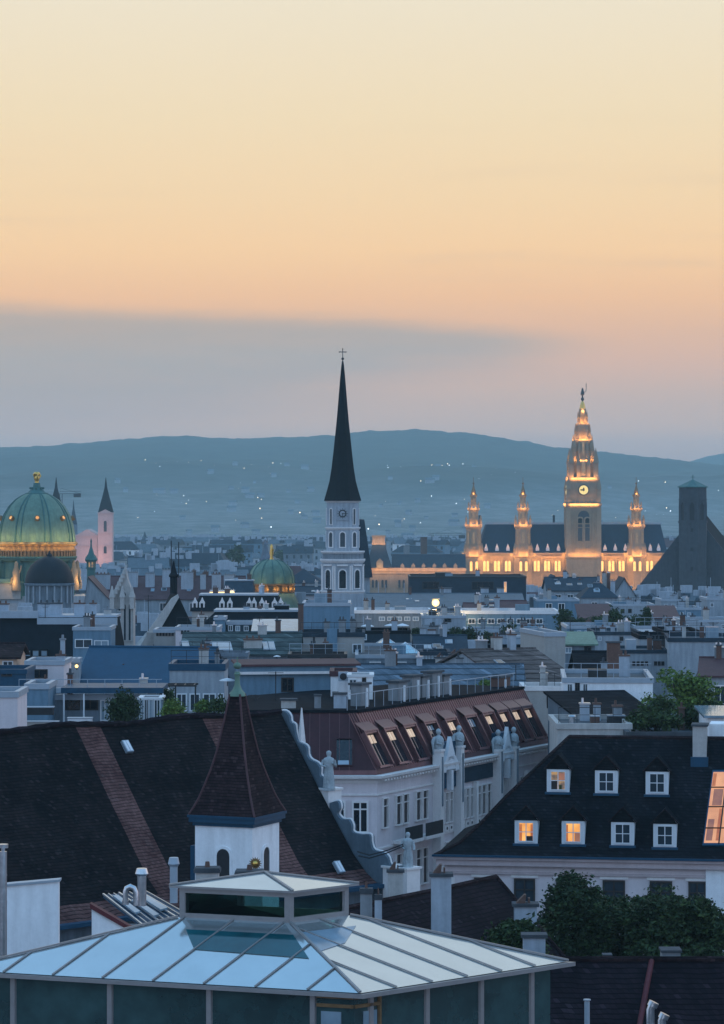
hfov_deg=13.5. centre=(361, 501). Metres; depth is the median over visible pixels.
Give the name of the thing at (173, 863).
roof vent
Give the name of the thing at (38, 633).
slate mansard
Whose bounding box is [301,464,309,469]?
hillside villa
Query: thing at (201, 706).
bush
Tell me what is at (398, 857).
window
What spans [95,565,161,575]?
grey town house
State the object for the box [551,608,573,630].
bush
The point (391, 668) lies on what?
long blue tile house
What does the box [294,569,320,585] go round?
dark hip house
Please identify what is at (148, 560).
grey town house
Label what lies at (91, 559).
turret
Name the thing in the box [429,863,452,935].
chimney stack
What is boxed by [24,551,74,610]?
black dome
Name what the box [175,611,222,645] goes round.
studio house
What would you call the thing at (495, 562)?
window
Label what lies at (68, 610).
grey town house
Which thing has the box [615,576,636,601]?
gable end house
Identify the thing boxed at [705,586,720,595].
red town house
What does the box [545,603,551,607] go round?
window
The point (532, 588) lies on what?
grey town house
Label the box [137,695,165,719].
glass kiosk
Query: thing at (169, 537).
slate town house
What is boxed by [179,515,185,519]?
hillside villa
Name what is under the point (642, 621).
bush
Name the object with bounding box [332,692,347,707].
chimney stack
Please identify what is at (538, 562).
window
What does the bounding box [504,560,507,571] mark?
window
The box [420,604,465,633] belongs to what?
pale turret house
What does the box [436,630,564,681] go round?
brown tile house
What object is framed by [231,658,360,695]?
white gable house
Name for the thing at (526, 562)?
window
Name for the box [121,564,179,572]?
slate town house
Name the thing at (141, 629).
slate town house
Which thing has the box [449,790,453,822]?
window
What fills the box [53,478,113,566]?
pink church
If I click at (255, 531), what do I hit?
hillside villa
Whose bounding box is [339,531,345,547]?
window
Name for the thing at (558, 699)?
brown lean to
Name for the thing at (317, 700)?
chimney stack
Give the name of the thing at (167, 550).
grey town house
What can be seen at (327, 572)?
window
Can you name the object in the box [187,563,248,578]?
grey town house
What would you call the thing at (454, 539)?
blue town house
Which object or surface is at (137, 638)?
slate town house
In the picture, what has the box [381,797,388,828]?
window
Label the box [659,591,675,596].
grey town house
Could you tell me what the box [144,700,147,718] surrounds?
window
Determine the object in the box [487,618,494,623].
window
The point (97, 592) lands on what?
brown steep house
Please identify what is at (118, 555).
blue town house
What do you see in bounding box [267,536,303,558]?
grey town house
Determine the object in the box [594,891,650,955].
broadleaf tree
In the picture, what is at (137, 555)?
slate town house
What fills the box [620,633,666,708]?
building
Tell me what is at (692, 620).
flat house
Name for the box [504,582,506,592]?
window
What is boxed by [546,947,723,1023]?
front tiled house
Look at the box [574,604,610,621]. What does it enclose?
red wall house
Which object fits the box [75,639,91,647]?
window
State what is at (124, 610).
window
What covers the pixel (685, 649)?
blank white house
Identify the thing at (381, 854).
cable
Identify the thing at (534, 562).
window
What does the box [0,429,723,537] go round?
hills
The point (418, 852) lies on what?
window
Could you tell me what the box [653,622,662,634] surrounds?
roof antenna
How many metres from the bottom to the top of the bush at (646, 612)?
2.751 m
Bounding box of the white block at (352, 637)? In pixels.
[299,616,364,658]
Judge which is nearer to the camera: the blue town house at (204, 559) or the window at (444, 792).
the window at (444, 792)
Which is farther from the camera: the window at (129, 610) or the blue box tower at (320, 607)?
the window at (129, 610)
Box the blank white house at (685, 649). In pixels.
[664,622,723,714]
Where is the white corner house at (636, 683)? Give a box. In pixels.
[547,650,653,707]
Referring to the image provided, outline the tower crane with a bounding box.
[59,488,80,502]
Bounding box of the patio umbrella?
[219,678,234,685]
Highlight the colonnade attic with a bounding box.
[419,649,450,662]
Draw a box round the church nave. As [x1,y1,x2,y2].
[359,519,372,599]
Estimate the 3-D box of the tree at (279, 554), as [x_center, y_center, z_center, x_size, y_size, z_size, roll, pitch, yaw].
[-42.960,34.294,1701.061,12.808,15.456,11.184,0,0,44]
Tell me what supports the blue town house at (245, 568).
on the ground
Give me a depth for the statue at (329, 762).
145.05 m
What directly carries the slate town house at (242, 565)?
on the ground
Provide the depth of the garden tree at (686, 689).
191.10 m
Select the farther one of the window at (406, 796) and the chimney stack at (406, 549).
the chimney stack at (406, 549)
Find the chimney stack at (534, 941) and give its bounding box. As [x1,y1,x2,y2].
[521,932,547,955]
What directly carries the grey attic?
on the ground
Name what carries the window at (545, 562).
in the town hall
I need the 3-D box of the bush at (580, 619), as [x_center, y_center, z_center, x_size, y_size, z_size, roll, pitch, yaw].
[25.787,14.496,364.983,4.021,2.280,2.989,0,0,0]
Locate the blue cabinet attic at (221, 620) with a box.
[213,615,226,631]
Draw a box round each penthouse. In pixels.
[24,680,57,720]
[168,644,228,713]
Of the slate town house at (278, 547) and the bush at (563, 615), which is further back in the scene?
the slate town house at (278, 547)
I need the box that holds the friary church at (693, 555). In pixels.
[636,475,723,591]
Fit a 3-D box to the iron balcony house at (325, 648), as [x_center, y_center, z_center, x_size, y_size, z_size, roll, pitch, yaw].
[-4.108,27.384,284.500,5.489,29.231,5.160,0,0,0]
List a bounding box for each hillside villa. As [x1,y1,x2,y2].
[114,478,120,482]
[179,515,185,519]
[186,529,191,533]
[207,469,213,473]
[210,525,219,531]
[240,522,248,527]
[241,487,249,492]
[251,529,260,533]
[257,493,264,497]
[288,509,293,513]
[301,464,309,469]
[312,518,321,522]
[394,520,401,526]
[400,533,414,535]
[424,478,434,483]
[431,475,439,479]
[448,519,459,525]
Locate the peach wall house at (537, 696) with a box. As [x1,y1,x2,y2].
[519,662,560,735]
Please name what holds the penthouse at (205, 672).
on the ground
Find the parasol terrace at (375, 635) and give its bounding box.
[355,616,410,642]
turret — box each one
[85,539,96,578]
[260,534,269,560]
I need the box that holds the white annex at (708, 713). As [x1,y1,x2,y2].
[694,705,723,735]
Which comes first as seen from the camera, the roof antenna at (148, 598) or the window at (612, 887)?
the window at (612, 887)
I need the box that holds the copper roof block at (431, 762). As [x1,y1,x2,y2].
[247,670,547,890]
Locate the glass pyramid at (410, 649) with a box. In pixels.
[403,642,418,652]
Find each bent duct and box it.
[122,884,137,905]
[658,1012,668,1023]
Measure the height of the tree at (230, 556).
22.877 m
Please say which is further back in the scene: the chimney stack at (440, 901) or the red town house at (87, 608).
the red town house at (87, 608)
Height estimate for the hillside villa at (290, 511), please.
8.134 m
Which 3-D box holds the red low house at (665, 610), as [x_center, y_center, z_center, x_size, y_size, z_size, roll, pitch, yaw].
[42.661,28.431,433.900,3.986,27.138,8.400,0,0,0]
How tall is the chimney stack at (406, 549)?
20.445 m
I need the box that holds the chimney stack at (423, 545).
[420,537,426,553]
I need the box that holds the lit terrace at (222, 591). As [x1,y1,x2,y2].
[209,589,234,592]
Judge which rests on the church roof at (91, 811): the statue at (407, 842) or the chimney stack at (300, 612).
the statue at (407, 842)
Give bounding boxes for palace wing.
[294,579,320,599]
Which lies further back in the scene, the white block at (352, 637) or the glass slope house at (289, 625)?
the glass slope house at (289, 625)
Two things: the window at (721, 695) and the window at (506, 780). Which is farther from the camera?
the window at (721, 695)
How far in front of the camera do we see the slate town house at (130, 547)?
1730.79 m
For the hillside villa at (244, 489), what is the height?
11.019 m
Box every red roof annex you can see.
[462,592,494,607]
[494,595,526,607]
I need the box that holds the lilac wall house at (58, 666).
[24,635,71,687]
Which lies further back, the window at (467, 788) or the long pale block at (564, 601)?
the long pale block at (564, 601)
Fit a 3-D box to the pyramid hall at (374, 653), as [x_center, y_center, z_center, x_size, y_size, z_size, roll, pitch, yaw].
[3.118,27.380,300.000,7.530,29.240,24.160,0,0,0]
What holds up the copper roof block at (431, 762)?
on the ground
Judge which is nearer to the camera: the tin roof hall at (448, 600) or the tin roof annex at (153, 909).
the tin roof annex at (153, 909)
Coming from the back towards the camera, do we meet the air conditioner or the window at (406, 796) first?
the air conditioner
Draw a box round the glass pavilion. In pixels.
[0,870,575,1023]
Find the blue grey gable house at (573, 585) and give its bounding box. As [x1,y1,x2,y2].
[542,570,596,597]
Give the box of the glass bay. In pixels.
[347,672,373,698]
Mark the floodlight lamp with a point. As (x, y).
(435, 602)
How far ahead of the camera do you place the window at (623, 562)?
1380.14 m
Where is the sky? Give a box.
[0,0,723,461]
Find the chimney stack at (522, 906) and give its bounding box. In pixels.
[511,894,538,925]
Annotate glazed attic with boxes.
[72,611,115,665]
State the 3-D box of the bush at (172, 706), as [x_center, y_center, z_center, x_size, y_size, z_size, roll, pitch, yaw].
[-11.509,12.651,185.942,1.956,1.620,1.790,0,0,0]
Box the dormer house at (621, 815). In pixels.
[432,721,723,954]
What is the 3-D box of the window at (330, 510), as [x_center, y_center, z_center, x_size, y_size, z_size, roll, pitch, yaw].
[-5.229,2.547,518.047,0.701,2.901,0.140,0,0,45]
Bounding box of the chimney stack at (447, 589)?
[438,587,451,592]
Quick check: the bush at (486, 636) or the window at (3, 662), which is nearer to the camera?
the window at (3, 662)
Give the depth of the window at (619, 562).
1380.14 m
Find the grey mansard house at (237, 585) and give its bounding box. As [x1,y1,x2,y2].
[224,573,255,592]
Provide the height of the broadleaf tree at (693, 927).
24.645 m
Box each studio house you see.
[153,627,175,645]
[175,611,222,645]
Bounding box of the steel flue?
[0,844,7,958]
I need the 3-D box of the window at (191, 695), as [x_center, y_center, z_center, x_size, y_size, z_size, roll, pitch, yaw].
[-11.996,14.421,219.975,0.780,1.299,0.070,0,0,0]
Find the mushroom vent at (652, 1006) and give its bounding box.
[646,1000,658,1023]
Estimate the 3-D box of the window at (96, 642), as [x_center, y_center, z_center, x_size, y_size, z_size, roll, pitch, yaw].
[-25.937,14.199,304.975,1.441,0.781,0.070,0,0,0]
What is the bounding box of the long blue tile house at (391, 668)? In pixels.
[356,646,525,685]
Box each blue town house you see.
[80,568,130,575]
[106,566,116,568]
[114,545,127,566]
[130,536,154,543]
[135,536,185,549]
[175,550,229,565]
[194,548,239,564]
[200,564,237,569]
[220,532,250,539]
[237,567,251,572]
[276,535,295,539]
[295,539,325,564]
[302,565,320,574]
[441,534,459,540]
[529,594,534,607]
[676,585,691,592]
[689,591,715,604]
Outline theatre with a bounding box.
[370,535,465,592]
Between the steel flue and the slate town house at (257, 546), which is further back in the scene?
the slate town house at (257, 546)
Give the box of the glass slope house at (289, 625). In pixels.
[251,619,297,631]
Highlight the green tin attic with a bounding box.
[562,631,598,668]
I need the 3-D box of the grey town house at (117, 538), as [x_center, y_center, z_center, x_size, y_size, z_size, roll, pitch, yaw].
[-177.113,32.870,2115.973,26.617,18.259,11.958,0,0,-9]
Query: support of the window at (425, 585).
in the dark flat block at (461, 583)
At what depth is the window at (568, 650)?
267.94 m
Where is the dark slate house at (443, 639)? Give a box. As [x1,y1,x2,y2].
[412,620,467,651]
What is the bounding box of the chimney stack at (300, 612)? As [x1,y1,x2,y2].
[297,603,303,631]
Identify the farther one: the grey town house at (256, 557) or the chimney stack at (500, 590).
the grey town house at (256, 557)
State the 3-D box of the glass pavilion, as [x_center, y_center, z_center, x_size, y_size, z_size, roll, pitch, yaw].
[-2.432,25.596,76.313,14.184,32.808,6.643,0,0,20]
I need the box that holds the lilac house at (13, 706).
[0,686,28,728]
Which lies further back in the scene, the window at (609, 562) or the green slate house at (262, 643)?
the window at (609, 562)
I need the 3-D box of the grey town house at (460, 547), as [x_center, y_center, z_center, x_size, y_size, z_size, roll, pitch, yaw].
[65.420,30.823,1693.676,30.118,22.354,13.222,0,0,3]
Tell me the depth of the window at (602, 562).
1380.14 m
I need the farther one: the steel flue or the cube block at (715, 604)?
the cube block at (715, 604)
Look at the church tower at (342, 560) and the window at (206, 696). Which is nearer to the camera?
the window at (206, 696)
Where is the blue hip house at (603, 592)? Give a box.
[575,571,617,603]
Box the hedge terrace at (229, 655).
[192,636,249,694]
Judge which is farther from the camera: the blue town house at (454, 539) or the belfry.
the blue town house at (454, 539)
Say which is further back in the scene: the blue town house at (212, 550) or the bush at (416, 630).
the blue town house at (212, 550)
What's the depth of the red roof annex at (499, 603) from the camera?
427.37 m
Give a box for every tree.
[225,549,238,561]
[234,544,248,564]
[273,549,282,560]
[476,678,489,684]
[480,911,552,954]
[537,869,630,955]
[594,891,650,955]
[612,882,723,955]
[623,694,684,731]
[637,666,723,727]
[677,698,723,728]
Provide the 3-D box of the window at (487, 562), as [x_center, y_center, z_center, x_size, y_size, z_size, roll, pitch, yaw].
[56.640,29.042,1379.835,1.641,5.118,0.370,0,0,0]
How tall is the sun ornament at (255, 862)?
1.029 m
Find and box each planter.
[27,706,54,714]
[27,721,59,725]
[67,717,92,721]
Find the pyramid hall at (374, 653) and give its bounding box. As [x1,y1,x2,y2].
[355,629,432,662]
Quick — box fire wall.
[7,878,61,956]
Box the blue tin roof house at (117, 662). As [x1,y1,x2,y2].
[80,645,229,687]
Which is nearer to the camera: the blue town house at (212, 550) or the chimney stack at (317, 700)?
the chimney stack at (317, 700)
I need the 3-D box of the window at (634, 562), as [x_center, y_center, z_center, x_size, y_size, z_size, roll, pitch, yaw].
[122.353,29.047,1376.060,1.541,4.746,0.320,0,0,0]
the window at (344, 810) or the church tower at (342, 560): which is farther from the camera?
the church tower at (342, 560)
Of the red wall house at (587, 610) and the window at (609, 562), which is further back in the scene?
the window at (609, 562)
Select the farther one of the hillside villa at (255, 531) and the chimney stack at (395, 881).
the hillside villa at (255, 531)
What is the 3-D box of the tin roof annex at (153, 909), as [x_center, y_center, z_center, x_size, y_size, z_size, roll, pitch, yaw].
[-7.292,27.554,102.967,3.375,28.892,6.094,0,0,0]
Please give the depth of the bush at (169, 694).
195.79 m
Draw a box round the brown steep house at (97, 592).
[84,575,116,612]
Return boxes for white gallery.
[354,597,429,641]
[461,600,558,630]
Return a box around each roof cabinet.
[589,715,599,722]
[606,714,625,722]
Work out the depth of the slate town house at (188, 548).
1755.35 m
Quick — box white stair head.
[329,668,356,695]
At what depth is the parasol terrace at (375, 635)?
330.00 m
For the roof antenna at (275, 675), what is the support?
on the copper roof block at (431, 762)
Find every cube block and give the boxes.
[605,595,654,621]
[654,588,686,604]
[674,596,701,616]
[699,587,723,616]
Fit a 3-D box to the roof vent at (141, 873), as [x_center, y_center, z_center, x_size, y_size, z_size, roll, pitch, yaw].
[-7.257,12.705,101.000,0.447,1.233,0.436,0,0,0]
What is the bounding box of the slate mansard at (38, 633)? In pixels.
[0,600,123,672]
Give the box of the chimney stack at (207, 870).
[194,861,220,879]
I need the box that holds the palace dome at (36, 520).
[0,472,84,610]
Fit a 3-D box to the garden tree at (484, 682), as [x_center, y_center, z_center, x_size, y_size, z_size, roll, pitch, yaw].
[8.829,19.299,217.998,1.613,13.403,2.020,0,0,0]
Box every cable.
[357,844,402,855]
[358,846,403,858]
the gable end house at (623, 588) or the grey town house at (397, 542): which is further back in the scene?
the grey town house at (397, 542)
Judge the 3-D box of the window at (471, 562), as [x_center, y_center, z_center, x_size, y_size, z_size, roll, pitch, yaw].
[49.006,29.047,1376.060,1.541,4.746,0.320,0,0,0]
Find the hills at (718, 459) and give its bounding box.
[690,453,723,464]
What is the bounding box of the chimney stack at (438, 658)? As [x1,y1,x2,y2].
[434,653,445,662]
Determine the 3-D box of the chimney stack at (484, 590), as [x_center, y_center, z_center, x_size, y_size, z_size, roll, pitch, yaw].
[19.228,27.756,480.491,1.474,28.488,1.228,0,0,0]
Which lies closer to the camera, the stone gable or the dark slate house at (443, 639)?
the dark slate house at (443, 639)
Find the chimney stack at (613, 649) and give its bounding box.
[605,641,621,668]
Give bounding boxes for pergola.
[168,683,197,702]
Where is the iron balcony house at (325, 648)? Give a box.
[288,638,346,658]
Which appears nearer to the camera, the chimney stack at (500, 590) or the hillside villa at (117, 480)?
the chimney stack at (500, 590)
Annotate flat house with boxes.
[508,617,546,635]
[561,611,616,630]
[587,618,640,649]
[631,610,679,631]
[652,612,699,632]
[674,606,723,632]
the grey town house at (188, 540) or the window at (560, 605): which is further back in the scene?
the grey town house at (188, 540)
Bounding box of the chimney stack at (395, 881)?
[386,862,404,896]
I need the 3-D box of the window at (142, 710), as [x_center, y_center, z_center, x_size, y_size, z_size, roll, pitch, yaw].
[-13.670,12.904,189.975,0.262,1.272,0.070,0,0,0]
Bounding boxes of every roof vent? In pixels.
[135,868,148,905]
[168,857,179,902]
[568,715,575,722]
[583,999,590,1023]
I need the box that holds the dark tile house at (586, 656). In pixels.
[568,650,606,668]
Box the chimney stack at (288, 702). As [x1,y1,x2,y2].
[280,698,296,707]
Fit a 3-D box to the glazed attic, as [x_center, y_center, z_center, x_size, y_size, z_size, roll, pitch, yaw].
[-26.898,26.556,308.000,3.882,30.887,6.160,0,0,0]
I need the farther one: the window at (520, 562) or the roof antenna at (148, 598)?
the window at (520, 562)
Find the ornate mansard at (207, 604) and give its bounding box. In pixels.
[190,583,284,624]
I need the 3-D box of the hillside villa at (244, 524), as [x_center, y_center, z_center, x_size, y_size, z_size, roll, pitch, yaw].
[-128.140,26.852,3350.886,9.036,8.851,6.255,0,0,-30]
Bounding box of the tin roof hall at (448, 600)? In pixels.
[366,585,523,612]
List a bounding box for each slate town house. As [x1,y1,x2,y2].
[114,539,139,554]
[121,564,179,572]
[127,548,159,563]
[135,600,149,624]
[135,613,158,635]
[135,636,141,645]
[143,535,175,538]
[149,547,194,554]
[155,552,193,572]
[177,541,200,550]
[192,542,253,562]
[209,536,262,560]
[227,561,252,566]
[240,535,267,540]
[275,544,285,560]
[283,543,313,564]
[307,535,325,540]
[392,542,442,553]
[404,533,450,553]
[439,532,459,538]
[446,539,464,549]
[630,584,689,598]
[633,590,640,598]
[635,593,677,603]
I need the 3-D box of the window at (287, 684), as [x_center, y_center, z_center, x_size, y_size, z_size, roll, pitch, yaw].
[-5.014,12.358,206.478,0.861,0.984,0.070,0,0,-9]
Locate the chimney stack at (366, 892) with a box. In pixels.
[359,882,372,918]
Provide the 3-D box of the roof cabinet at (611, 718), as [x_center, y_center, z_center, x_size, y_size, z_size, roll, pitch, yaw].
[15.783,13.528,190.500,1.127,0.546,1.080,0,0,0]
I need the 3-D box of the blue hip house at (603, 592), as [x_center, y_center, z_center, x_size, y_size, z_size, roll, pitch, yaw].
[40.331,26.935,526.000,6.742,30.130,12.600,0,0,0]
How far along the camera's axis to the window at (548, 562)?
1379.80 m
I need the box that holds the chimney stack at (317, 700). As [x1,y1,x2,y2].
[314,694,321,707]
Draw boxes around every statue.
[320,751,336,790]
[400,832,414,866]
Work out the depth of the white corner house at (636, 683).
207.96 m
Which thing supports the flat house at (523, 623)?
on the ground
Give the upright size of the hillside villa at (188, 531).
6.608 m
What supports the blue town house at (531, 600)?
on the ground
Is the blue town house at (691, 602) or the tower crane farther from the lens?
the tower crane
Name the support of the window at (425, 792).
in the copper roof block at (431, 762)
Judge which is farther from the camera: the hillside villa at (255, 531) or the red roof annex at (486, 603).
the hillside villa at (255, 531)
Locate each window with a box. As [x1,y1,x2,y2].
[2,661,12,664]
[35,669,47,677]
[65,700,79,709]
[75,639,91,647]
[82,700,97,709]
[94,640,108,644]
[100,700,109,720]
[123,603,126,640]
[128,603,131,640]
[139,700,143,719]
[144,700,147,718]
[149,700,152,717]
[154,700,159,716]
[160,603,164,610]
[176,693,186,710]
[189,693,199,710]
[203,693,215,701]
[228,625,232,630]
[281,678,293,691]
[325,569,330,588]
[328,531,333,547]
[329,508,332,524]
[338,569,346,588]
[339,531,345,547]
[342,801,345,817]
[349,679,356,690]
[352,508,355,524]
[352,531,356,547]
[352,644,361,653]
[352,801,368,832]
[354,569,360,588]
[371,579,374,587]
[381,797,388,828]
[384,579,387,587]
[394,794,402,825]
[394,852,402,863]
[403,793,409,824]
[414,790,421,821]
[414,848,421,884]
[421,846,428,883]
[422,582,438,588]
[422,789,428,819]
[444,792,444,823]
[445,791,448,823]
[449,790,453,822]
[464,788,465,819]
[466,787,469,818]
[468,618,474,623]
[469,561,472,570]
[470,786,473,817]
[472,582,493,589]
[479,785,481,815]
[481,783,486,814]
[483,560,485,571]
[486,560,489,571]
[486,782,491,813]
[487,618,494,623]
[494,560,496,571]
[497,560,500,571]
[503,780,504,796]
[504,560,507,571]
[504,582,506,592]
[504,779,507,794]
[508,560,510,571]
[514,878,534,900]
[519,561,522,570]
[525,561,527,570]
[533,560,536,571]
[536,618,542,623]
[537,560,539,571]
[544,560,546,571]
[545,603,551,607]
[547,560,550,571]
[554,560,557,571]
[558,560,560,571]
[558,603,564,609]
[565,647,571,653]
[567,684,572,690]
[575,683,579,690]
[583,684,587,689]
[601,560,603,571]
[603,880,624,898]
[608,560,611,571]
[611,560,614,571]
[618,560,621,571]
[621,560,624,571]
[633,561,635,570]
[638,561,641,570]
[646,560,648,571]
[650,881,671,899]
[688,882,705,900]
[714,685,723,703]
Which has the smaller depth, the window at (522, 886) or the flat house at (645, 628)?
the window at (522, 886)
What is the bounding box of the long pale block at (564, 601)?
[533,588,579,618]
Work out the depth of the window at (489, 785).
200.44 m
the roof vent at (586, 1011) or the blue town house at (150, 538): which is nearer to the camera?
the roof vent at (586, 1011)
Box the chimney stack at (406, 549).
[403,545,409,553]
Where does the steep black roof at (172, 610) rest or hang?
on the ground
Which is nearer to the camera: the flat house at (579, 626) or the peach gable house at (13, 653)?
the peach gable house at (13, 653)
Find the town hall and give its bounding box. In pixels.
[460,383,666,589]
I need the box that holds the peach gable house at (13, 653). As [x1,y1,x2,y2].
[0,642,29,664]
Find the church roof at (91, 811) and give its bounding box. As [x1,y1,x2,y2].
[0,708,421,944]
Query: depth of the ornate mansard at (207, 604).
433.75 m
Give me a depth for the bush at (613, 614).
364.66 m
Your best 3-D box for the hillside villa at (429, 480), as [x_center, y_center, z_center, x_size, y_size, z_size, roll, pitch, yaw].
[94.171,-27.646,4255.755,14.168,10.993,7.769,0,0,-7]
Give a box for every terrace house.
[19,668,169,721]
[463,616,544,638]
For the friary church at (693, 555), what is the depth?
796.82 m
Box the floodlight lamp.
[432,599,438,608]
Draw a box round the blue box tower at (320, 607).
[302,587,350,628]
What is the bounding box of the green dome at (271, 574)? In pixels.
[250,544,297,607]
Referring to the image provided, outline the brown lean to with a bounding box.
[543,690,644,753]
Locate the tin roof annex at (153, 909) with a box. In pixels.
[90,891,178,936]
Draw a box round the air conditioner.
[338,672,347,680]
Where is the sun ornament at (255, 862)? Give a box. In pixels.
[248,857,261,867]
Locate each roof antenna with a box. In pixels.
[145,595,151,630]
[270,672,282,699]
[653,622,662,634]
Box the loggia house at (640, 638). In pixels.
[631,632,664,646]
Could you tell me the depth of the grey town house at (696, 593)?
657.15 m
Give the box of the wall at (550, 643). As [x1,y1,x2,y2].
[519,628,565,667]
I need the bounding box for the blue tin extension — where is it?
[0,665,35,685]
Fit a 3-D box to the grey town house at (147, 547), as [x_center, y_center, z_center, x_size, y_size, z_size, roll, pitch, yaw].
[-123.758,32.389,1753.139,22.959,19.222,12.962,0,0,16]
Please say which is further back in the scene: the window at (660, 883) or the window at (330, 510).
the window at (330, 510)
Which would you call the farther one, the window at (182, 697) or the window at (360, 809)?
the window at (182, 697)
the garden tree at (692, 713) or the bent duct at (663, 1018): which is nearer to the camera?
the bent duct at (663, 1018)
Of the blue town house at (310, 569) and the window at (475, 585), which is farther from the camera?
the blue town house at (310, 569)
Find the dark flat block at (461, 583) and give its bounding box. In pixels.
[408,568,526,599]
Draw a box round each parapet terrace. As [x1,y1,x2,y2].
[548,698,632,752]
[623,700,698,735]
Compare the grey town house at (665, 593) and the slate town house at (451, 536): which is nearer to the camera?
the grey town house at (665, 593)
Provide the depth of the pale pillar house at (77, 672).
245.00 m
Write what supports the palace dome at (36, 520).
on the ground
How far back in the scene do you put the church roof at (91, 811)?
139.95 m
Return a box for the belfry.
[187,657,286,880]
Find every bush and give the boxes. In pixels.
[102,684,143,721]
[156,697,187,715]
[159,686,174,702]
[188,697,211,712]
[207,693,226,712]
[411,627,419,634]
[447,626,466,633]
[464,625,480,639]
[480,630,492,639]
[499,622,516,632]
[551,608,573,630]
[569,616,589,621]
[587,612,616,621]
[607,604,626,621]
[629,614,650,625]
[640,606,651,625]
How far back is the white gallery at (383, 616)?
405.00 m
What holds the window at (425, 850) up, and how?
in the copper roof block at (431, 762)
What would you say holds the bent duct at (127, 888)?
on the tin roof annex at (153, 909)
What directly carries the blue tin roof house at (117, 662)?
on the ground
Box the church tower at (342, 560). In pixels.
[320,348,364,614]
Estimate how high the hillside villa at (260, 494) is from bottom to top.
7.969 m
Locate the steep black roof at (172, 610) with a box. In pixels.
[135,541,191,645]
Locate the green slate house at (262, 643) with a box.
[180,617,302,658]
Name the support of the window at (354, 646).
in the white block at (352, 637)
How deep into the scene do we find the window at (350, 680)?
196.94 m
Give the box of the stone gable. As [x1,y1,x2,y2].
[109,566,134,645]
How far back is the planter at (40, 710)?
188.00 m
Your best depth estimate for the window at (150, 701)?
190.00 m
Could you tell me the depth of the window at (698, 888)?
162.91 m
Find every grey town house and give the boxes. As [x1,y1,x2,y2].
[17,606,32,610]
[63,608,73,612]
[79,575,86,593]
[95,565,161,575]
[114,536,124,540]
[119,550,142,566]
[125,535,143,540]
[127,551,168,567]
[135,541,165,554]
[153,548,198,554]
[177,535,217,546]
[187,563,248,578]
[216,561,234,569]
[240,562,255,565]
[253,553,259,562]
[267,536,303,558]
[295,592,305,602]
[386,534,408,563]
[392,538,430,550]
[454,543,464,553]
[526,586,538,591]
[646,577,710,599]
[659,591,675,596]
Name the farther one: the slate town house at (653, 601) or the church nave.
the slate town house at (653, 601)
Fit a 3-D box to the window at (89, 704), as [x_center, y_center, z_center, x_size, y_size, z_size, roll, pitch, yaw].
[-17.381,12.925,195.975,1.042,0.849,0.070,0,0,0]
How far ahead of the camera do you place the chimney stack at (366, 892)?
104.00 m
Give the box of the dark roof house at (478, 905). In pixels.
[349,874,565,955]
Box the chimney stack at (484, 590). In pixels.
[481,588,488,592]
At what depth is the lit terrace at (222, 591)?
499.95 m
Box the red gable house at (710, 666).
[697,641,723,703]
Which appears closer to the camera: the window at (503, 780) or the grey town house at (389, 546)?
the window at (503, 780)
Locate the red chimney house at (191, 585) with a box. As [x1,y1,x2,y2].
[95,568,245,615]
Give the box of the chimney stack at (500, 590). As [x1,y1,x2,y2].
[497,588,503,592]
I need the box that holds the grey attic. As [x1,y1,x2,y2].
[226,620,252,631]
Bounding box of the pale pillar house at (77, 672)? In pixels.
[71,657,81,682]
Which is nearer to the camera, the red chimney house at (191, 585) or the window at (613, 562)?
the red chimney house at (191, 585)
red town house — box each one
[18,603,31,606]
[85,604,136,622]
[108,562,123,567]
[256,538,270,550]
[290,558,308,574]
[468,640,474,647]
[526,588,537,594]
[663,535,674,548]
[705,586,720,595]
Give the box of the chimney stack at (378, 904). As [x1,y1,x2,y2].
[374,888,381,921]
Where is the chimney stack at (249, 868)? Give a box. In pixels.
[234,864,263,874]
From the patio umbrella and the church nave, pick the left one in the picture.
the patio umbrella
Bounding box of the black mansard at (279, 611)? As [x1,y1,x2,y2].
[204,601,297,624]
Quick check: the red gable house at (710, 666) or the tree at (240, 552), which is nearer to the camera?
the red gable house at (710, 666)
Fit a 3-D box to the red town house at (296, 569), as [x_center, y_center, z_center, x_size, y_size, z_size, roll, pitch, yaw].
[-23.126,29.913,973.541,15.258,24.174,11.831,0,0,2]
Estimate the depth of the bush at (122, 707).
185.55 m
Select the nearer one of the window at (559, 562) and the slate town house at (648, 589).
the slate town house at (648, 589)
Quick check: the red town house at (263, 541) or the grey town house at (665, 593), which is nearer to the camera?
the grey town house at (665, 593)
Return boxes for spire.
[72,500,77,534]
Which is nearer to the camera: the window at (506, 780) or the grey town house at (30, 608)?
the window at (506, 780)
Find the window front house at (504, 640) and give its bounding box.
[487,627,530,647]
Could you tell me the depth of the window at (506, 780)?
202.80 m
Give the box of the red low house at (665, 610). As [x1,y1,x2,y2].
[647,605,679,621]
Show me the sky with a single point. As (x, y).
(495, 211)
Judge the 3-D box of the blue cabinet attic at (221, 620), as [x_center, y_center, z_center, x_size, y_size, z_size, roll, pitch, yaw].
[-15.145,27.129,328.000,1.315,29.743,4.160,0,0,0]
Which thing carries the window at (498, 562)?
in the town hall
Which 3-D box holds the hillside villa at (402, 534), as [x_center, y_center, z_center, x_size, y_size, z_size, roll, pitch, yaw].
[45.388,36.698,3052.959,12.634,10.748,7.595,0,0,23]

